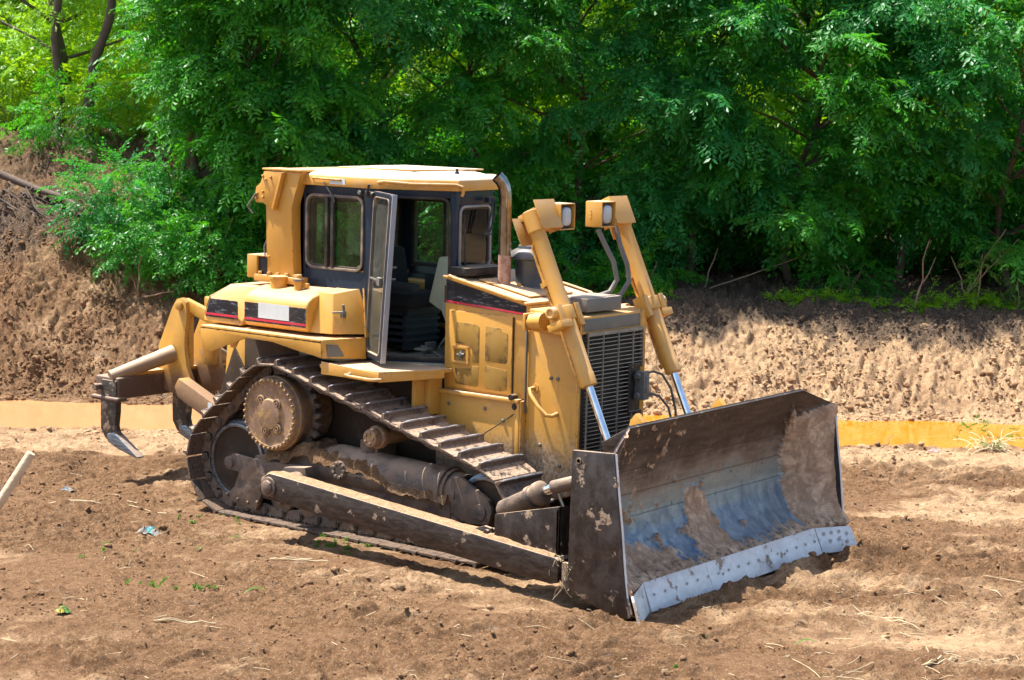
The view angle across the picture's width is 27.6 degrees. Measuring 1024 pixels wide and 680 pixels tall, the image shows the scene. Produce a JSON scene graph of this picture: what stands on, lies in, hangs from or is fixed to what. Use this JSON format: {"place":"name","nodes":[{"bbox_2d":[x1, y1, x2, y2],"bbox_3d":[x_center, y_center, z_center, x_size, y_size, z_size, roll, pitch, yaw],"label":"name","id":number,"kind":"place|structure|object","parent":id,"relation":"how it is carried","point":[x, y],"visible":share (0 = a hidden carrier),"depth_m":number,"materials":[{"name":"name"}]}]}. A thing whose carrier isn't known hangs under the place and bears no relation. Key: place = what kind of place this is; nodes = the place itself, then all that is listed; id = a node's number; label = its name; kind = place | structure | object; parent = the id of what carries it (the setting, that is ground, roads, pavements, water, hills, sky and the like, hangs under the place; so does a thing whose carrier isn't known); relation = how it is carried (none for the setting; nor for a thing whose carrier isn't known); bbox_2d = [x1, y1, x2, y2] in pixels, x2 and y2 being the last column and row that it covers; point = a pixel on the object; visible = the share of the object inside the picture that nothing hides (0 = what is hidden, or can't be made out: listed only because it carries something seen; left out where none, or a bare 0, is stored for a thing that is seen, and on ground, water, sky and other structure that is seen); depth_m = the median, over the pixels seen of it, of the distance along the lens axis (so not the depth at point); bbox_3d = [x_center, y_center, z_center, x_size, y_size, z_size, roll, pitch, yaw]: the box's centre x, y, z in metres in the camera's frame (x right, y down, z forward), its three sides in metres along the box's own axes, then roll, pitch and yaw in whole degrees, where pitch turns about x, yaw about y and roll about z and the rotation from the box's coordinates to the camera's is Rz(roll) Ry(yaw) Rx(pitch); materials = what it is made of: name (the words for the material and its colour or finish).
{"place":"outdoors","nodes":[
{"label":"outdoors","id":0,"kind":"place"},
{"bbox_2d":[0,0,1023,679],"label":"ground","id":1,"kind":"structure","parent":0,"point":[62,650],"depth_m":17.37,"materials":[{"name":"soil"}]},
{"bbox_2d":[0,451,34,509],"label":"wooden pole","id":2,"kind":"object","parent":1,"relation":"on","point":[17,475],"visible":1,"depth_m":11.16,"materials":[{"name":"brown wood"}]},
{"bbox_2d":[0,181,89,251],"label":"exposed roots","id":3,"kind":"object","parent":1,"relation":"on","point":[29,196],"visible":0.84,"depth_m":28.37,"materials":[{"name":"brown plant"}]},
{"bbox_2d":[0,38,95,133],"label":"undergrowth bush","id":4,"kind":"object","parent":1,"relation":"on","point":[16,98],"visible":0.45,"depth_m":32.17,"materials":[{"name":"green plant"}]},
{"bbox_2d":[0,170,100,222],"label":"fallen log","id":5,"kind":"object","parent":1,"relation":"on","point":[13,179],"visible":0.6,"depth_m":28.71,"materials":[{"name":"wood"}]},
{"bbox_2d":[0,0,111,109],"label":"undergrowth bush","id":6,"kind":"object","parent":1,"relation":"on","point":[44,32],"visible":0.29,"depth_m":34.48,"materials":[{"name":"green plant"}]},
{"bbox_2d":[50,0,64,142],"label":"slender tree","id":7,"kind":"object","parent":1,"relation":"on","point":[55,48],"visible":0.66,"depth_m":30.88,"materials":[{"name":"brown plant"}]},
{"bbox_2d":[55,605,71,612],"bbox_3d":[-3.273,1.956,15.209,0.138,0.056,0.106,7,9,38],"label":"sweet wrapper","id":8,"kind":"object","parent":1,"relation":"on","point":[61,609],"visible":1,"depth_m":15.19,"materials":[{"name":"plastic"}]},
{"bbox_2d":[61,486,72,490],"bbox_3d":[-4.176,1.395,19.634,0.152,0.045,0.096,7,9,38],"label":"rubbish scrap","id":9,"kind":"object","parent":1,"relation":"on","point":[67,488],"visible":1,"depth_m":19.62,"materials":[{"name":"white plastic"}]},
{"bbox_2d":[0,65,144,161],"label":"bush","id":10,"kind":"object","parent":1,"relation":"on","point":[39,133],"visible":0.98,"depth_m":30.05,"materials":[{"name":"green plant"}]},
{"bbox_2d":[0,0,172,137],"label":"background tree","id":11,"kind":"object","parent":1,"relation":"on","point":[15,53],"visible":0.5,"depth_m":32.06,"materials":[{"name":"green plant"}]},
{"bbox_2d":[83,0,115,146],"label":"slender tree","id":12,"kind":"object","parent":1,"relation":"on","point":[100,45],"visible":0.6,"depth_m":30.67,"materials":[{"name":"brown plant"}]},
{"bbox_2d":[29,27,184,146],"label":"bush","id":13,"kind":"object","parent":1,"relation":"on","point":[131,102],"visible":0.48,"depth_m":31.18,"materials":[{"name":"green plant"}]},
{"bbox_2d":[50,499,166,513],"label":"dry stalk","id":14,"kind":"object","parent":1,"relation":"on","point":[98,502],"visible":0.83,"depth_m":19.07,"materials":[{"name":"plant"}]},
{"bbox_2d":[0,0,222,106],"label":"undergrowth bush","id":15,"kind":"object","parent":1,"relation":"on","point":[75,44],"visible":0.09,"depth_m":35.22,"materials":[{"name":"green plant"}]},
{"bbox_2d":[33,134,193,258],"bbox_3d":[-5.257,-1.851,27.845,2.091,1.810,2.259,7,9,38],"label":"bush","id":16,"kind":"object","parent":1,"relation":"on","point":[106,200],"visible":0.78,"depth_m":27.62,"materials":[{"name":"green plant"}]},
{"bbox_2d":[73,168,222,291],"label":"bush","id":17,"kind":"object","parent":1,"relation":"on","point":[144,267],"visible":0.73,"depth_m":27.06,"materials":[{"name":"green plant"}]},
{"bbox_2d":[136,526,162,535],"bbox_3d":[-3.108,1.626,17.881,0.226,0.074,0.180,7,9,38],"label":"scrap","id":18,"kind":"object","parent":1,"relation":"on","point":[152,530],"visible":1,"depth_m":17.86,"materials":[{"name":"plastic"}]},
{"bbox_2d":[132,255,173,297],"bbox_3d":[-4.590,-0.797,26.877,0.566,0.562,0.239,3,7,10],"label":"dead sapling","id":19,"kind":"object","parent":1,"relation":"on","point":[137,290],"visible":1,"depth_m":27.00,"materials":[{"name":"wood"}]},
{"bbox_2d":[73,54,234,138],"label":"undergrowth bush","id":20,"kind":"object","parent":1,"relation":"on","point":[115,69],"visible":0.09,"depth_m":32.56,"materials":[{"name":"green plant"}]},
{"bbox_2d":[153,618,215,623],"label":"dry stalk","id":21,"kind":"object","parent":1,"relation":"on","point":[175,619],"visible":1,"depth_m":15.13,"materials":[{"name":"plant"}]},
{"bbox_2d":[124,174,266,304],"bbox_3d":[-3.897,-1.213,27.394,2.270,1.979,2.325,3,7,15],"label":"bush","id":22,"kind":"object","parent":1,"relation":"on","point":[177,257],"visible":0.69,"depth_m":26.96,"materials":[{"name":"green plant"}]},
{"bbox_2d":[102,0,324,245],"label":"leafy tree","id":23,"kind":"object","parent":1,"relation":"on","point":[196,171],"visible":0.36,"depth_m":27.70,"materials":[{"name":"green plant"}]},
{"bbox_2d":[88,0,372,159],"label":"background tree","id":24,"kind":"object","parent":1,"relation":"on","point":[154,60],"visible":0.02,"depth_m":32.90,"materials":[{"name":"green plant"}]},
{"bbox_2d":[140,9,356,135],"bbox_3d":[-4.425,-4.250,36.187,4.150,3.519,4.249,2,7,3],"label":"undergrowth bush","id":25,"kind":"object","parent":1,"relation":"on","point":[265,55],"visible":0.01,"depth_m":35.97,"materials":[{"name":"green plant"}]},
{"bbox_2d":[87,0,420,301],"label":"leafy tree","id":26,"kind":"object","parent":1,"relation":"on","point":[288,121],"visible":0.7,"depth_m":26.92,"materials":[{"name":"green plant"}]},
{"bbox_2d":[213,203,356,287],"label":"bush","id":27,"kind":"object","parent":1,"relation":"on","point":[318,240],"visible":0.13,"depth_m":27.46,"materials":[{"name":"green plant"}]},
{"bbox_2d":[270,556,327,560],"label":"dry stalk","id":28,"kind":"object","parent":1,"relation":"on","point":[298,559],"visible":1,"depth_m":17.14,"materials":[{"name":"plant"}]},
{"bbox_2d":[209,112,434,263],"bbox_3d":[-2.552,-2.185,31.222,3.619,2.968,3.667,7,9,38],"label":"undergrowth bush","id":29,"kind":"object","parent":1,"relation":"on","point":[338,164],"depth_m":30.74,"materials":[{"name":"green plant"}]},
{"bbox_2d":[195,0,540,266],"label":"leafy tree","id":30,"kind":"object","parent":1,"relation":"on","point":[420,29],"visible":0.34,"depth_m":27.81,"materials":[{"name":"green plant"}]},
{"bbox_2d":[324,67,464,161],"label":"undergrowth bush","id":31,"kind":"object","parent":1,"relation":"on","point":[400,78],"depth_m":35.69,"materials":[{"name":"green plant"}]},
{"bbox_2d":[390,583,404,590],"bbox_3d":[-0.890,1.914,16.204,0.121,0.065,0.097,7,9,38],"label":"stone","id":32,"kind":"object","parent":1,"relation":"on","point":[397,586],"visible":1,"depth_m":16.17,"materials":[{"name":"stone"}]},
{"bbox_2d":[276,0,558,249],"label":"background tree","id":33,"kind":"object","parent":1,"relation":"on","point":[350,52],"visible":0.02,"depth_m":31.93,"materials":[{"name":"green plant"}]},
{"bbox_2d":[357,71,570,259],"bbox_3d":[-0.847,-2.333,31.451,3.721,3.405,3.606,7,9,38],"label":"undergrowth bush","id":34,"kind":"object","parent":1,"relation":"on","point":[438,210],"visible":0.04,"depth_m":30.68,"materials":[{"name":"green plant"}]},
{"bbox_2d":[91,165,856,622],"bbox_3d":[-0.791,0.058,18.652,7.126,3.216,3.324,7,9,38],"label":"bulldozer","id":35,"kind":"object","parent":1,"relation":"on","point":[467,401],"visible":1,"depth_m":17.68,"materials":[{"name":"metal"}]},
{"bbox_2d":[366,191,397,363],"bbox_3d":[-1.150,-0.541,17.803,0.173,1.440,0.569,-2,8,-26],"label":"cab door","id":36,"kind":"structure","parent":35,"relation":"in","point":[384,205],"depth_m":17.78,"materials":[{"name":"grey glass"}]},
{"bbox_2d":[324,0,629,272],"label":"leafy tree","id":37,"kind":"object","parent":1,"relation":"on","point":[430,118],"visible":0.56,"depth_m":28.23,"materials":[{"name":"green plant"}]},
{"bbox_2d":[78,460,882,667],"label":"ground sprouts","id":38,"kind":"object","parent":1,"relation":"on","point":[215,586],"visible":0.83,"depth_m":17.37,"materials":[{"name":"green plant"}]},
{"bbox_2d":[0,0,1021,194],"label":"wood","id":39,"kind":"object","parent":1,"relation":"on","point":[783,118],"visible":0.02,"depth_m":39.62,"materials":[{"name":"green plant"}]},
{"bbox_2d":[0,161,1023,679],"bbox_3d":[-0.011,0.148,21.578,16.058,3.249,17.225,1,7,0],"label":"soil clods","id":40,"kind":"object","parent":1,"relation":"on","point":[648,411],"visible":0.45,"depth_m":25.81,"materials":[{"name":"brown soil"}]},
{"bbox_2d":[2,442,1023,679],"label":"straw litter","id":41,"kind":"object","parent":1,"relation":"on","point":[678,626],"visible":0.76,"depth_m":15.14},
{"bbox_2d":[399,0,692,259],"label":"background tree","id":42,"kind":"object","parent":1,"relation":"on","point":[559,135],"visible":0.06,"depth_m":31.91,"materials":[{"name":"green plant"}]},
{"bbox_2d":[512,228,614,291],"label":"bush","id":43,"kind":"object","parent":1,"relation":"on","point":[569,269],"visible":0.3,"depth_m":28.43,"materials":[{"name":"green plant"}]},
{"bbox_2d":[405,0,769,288],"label":"leafy tree","id":44,"kind":"object","parent":1,"relation":"on","point":[610,187],"visible":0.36,"depth_m":28.81,"materials":[{"name":"green plant"}]},
{"bbox_2d":[492,99,683,267],"bbox_3d":[0.907,-2.051,31.158,3.613,3.195,3.816,7,9,38],"label":"undergrowth bush","id":45,"kind":"object","parent":1,"relation":"on","point":[597,160],"visible":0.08,"depth_m":30.39,"materials":[{"name":"green plant"}]},
{"bbox_2d":[577,224,711,296],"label":"bush","id":46,"kind":"object","parent":1,"relation":"on","point":[608,272],"visible":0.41,"depth_m":28.25,"materials":[{"name":"green plant"}]},
{"bbox_2d":[506,0,863,259],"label":"background tree","id":47,"kind":"object","parent":1,"relation":"on","point":[588,20],"visible":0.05,"depth_m":31.91,"materials":[{"name":"green plant"}]},
{"bbox_2d":[530,0,840,276],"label":"leafy tree","id":48,"kind":"object","parent":1,"relation":"on","point":[622,47],"visible":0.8,"depth_m":28.29,"materials":[{"name":"green plant"}]},
{"bbox_2d":[583,131,802,271],"bbox_3d":[2.653,-1.901,31.204,3.722,2.932,3.628,7,9,38],"label":"undergrowth bush","id":49,"kind":"object","parent":1,"relation":"on","point":[708,247],"visible":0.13,"depth_m":30.61,"materials":[{"name":"green plant"}]},
{"bbox_2d":[703,249,806,288],"bbox_3d":[3.370,-0.956,28.769,1.525,0.612,0.054,0,7,-7],"label":"dead sapling","id":50,"kind":"object","parent":1,"relation":"on","point":[737,278],"visible":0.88,"depth_m":28.72,"materials":[{"name":"brown wood"}]},
{"bbox_2d":[563,277,1023,313],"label":"ground cover","id":51,"kind":"object","parent":1,"relation":"on","point":[984,300],"visible":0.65,"depth_m":27.87,"materials":[{"name":"green plant"}]},
{"bbox_2d":[645,0,954,290],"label":"leafy tree","id":52,"kind":"object","parent":1,"relation":"on","point":[810,231],"visible":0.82,"depth_m":28.05,"materials":[{"name":"green plant"}]},
{"bbox_2d":[697,93,920,274],"bbox_3d":[4.341,-2.115,31.104,3.408,3.334,3.558,-2,8,-23],"label":"undergrowth bush","id":53,"kind":"object","parent":1,"relation":"on","point":[798,141],"visible":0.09,"depth_m":30.64,"materials":[{"name":"green plant"}]},
{"bbox_2d":[626,0,996,253],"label":"background tree","id":54,"kind":"object","parent":1,"relation":"on","point":[803,75],"visible":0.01,"depth_m":32.15,"materials":[{"name":"green plant"}]},
{"bbox_2d":[792,242,906,299],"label":"bush","id":55,"kind":"object","parent":1,"relation":"on","point":[839,277],"visible":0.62,"depth_m":28.51,"materials":[{"name":"green plant"}]},
{"bbox_2d":[856,444,870,449],"bbox_3d":[3.926,1.202,23.258,0.165,0.087,0.136,7,9,38],"label":"stone","id":56,"kind":"object","parent":1,"relation":"on","point":[863,446],"visible":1,"depth_m":23.22,"materials":[{"name":"stone"}]},
{"bbox_2d":[752,0,1023,285],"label":"leafy tree","id":57,"kind":"object","parent":1,"relation":"on","point":[985,84],"visible":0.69,"depth_m":28.09,"materials":[{"name":"green plant"}]},
{"bbox_2d":[855,611,920,630],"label":"dry stalk","id":58,"kind":"object","parent":1,"relation":"on","point":[888,619],"visible":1,"depth_m":15.55,"materials":[{"name":"plant"}]},
{"bbox_2d":[814,109,1023,279],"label":"undergrowth bush","id":59,"kind":"object","parent":1,"relation":"on","point":[912,259],"visible":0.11,"depth_m":30.57,"materials":[{"name":"green plant"}]},
{"bbox_2d":[820,0,1023,242],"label":"background tree","id":60,"kind":"object","parent":1,"relation":"on","point":[969,105],"visible":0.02,"depth_m":32.38,"materials":[{"name":"green plant"}]},
{"bbox_2d":[914,239,935,305],"bbox_3d":[5.526,-0.870,27.765,0.312,0.955,0.164,-1,7,-16],"label":"dead sapling","id":61,"kind":"object","parent":1,"relation":"on","point":[917,294],"visible":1,"depth_m":27.79,"materials":[{"name":"brown wood"}]},
{"bbox_2d":[928,448,940,451],"bbox_3d":[4.698,1.224,23.231,0.184,0.025,0.170,7,9,38],"label":"plastic scrap","id":62,"kind":"object","parent":1,"relation":"on","point":[934,450],"visible":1,"depth_m":23.21,"materials":[{"name":"white plastic"}]},
{"bbox_2d":[864,0,1023,291],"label":"leafy tree","id":63,"kind":"object","parent":1,"relation":"on","point":[996,35],"visible":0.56,"depth_m":28.47,"materials":[{"name":"green plant"}]},
{"bbox_2d":[921,655,1001,665],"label":"dry stalk","id":64,"kind":"object","parent":1,"relation":"on","point":[928,662],"visible":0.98,"depth_m":14.36,"materials":[{"name":"plant"}]},
{"bbox_2d":[923,117,1023,275],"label":"undergrowth bush","id":65,"kind":"object","parent":1,"relation":"on","point":[990,264],"visible":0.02,"depth_m":30.98,"materials":[{"name":"green plant"}]},
{"bbox_2d":[951,229,1018,292],"bbox_3d":[6.425,-1.058,28.141,0.978,0.910,0.250,0,7,-12],"label":"dead sapling","id":66,"kind":"object","parent":1,"relation":"on","point":[968,291],"visible":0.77,"depth_m":28.12,"materials":[{"name":"brown wood"}]},
{"bbox_2d":[955,242,1017,303],"bbox_3d":[6.266,-0.855,27.694,0.774,0.863,0.584,7,9,38],"label":"sapling","id":67,"kind":"object","parent":1,"relation":"on","point":[978,277],"visible":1,"depth_m":27.70,"materials":[{"name":"green plant"}]},
{"bbox_2d":[953,413,1022,453],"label":"dry weed","id":68,"kind":"object","parent":1,"relation":"on","point":[998,444],"visible":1,"depth_m":23.23,"materials":[{"name":"plant"}]},
{"bbox_2d":[972,41,1023,248],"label":"leafy tree","id":69,"kind":"object","parent":1,"relation":"on","point":[1015,188],"visible":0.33,"depth_m":29.57,"materials":[{"name":"green plant"}]},
{"bbox_2d":[1003,245,1023,306],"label":"sapling","id":70,"kind":"object","parent":1,"relation":"on","point":[1011,290],"visible":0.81,"depth_m":27.85,"materials":[{"name":"green plant"}]},
{"bbox_2d":[0,400,1023,448],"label":"ditch water","id":71,"kind":"structure","parent":0,"point":[38,414],"depth_m":24.53,"materials":[{"name":"yellow liquid"}]}
]}

